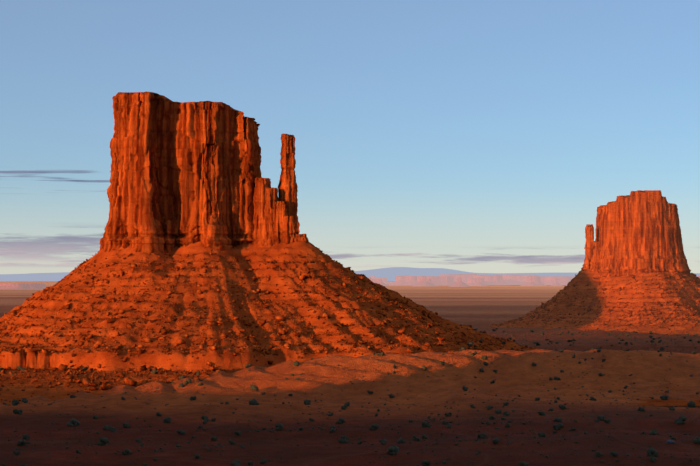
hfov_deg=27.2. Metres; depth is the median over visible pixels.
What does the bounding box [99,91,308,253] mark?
mitten butte
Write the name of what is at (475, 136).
sky
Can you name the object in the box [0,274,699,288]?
distant mesas
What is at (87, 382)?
mitten boulders
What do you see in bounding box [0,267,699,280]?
mountains
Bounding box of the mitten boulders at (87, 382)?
[0,246,532,395]
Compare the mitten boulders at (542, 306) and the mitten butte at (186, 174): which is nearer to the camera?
the mitten butte at (186, 174)
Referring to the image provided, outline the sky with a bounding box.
[0,0,699,273]
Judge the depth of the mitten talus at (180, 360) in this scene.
1438.09 m
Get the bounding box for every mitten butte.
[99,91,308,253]
[581,190,690,276]
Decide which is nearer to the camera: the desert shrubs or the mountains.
the desert shrubs
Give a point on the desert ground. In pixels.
(482, 308)
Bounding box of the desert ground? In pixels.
[0,281,699,465]
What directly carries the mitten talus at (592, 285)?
on the desert ground
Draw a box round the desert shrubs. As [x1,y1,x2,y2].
[0,328,699,465]
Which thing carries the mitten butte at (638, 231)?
on the mitten talus at (592, 285)
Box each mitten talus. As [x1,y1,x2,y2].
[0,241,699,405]
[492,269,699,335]
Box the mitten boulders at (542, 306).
[491,272,699,334]

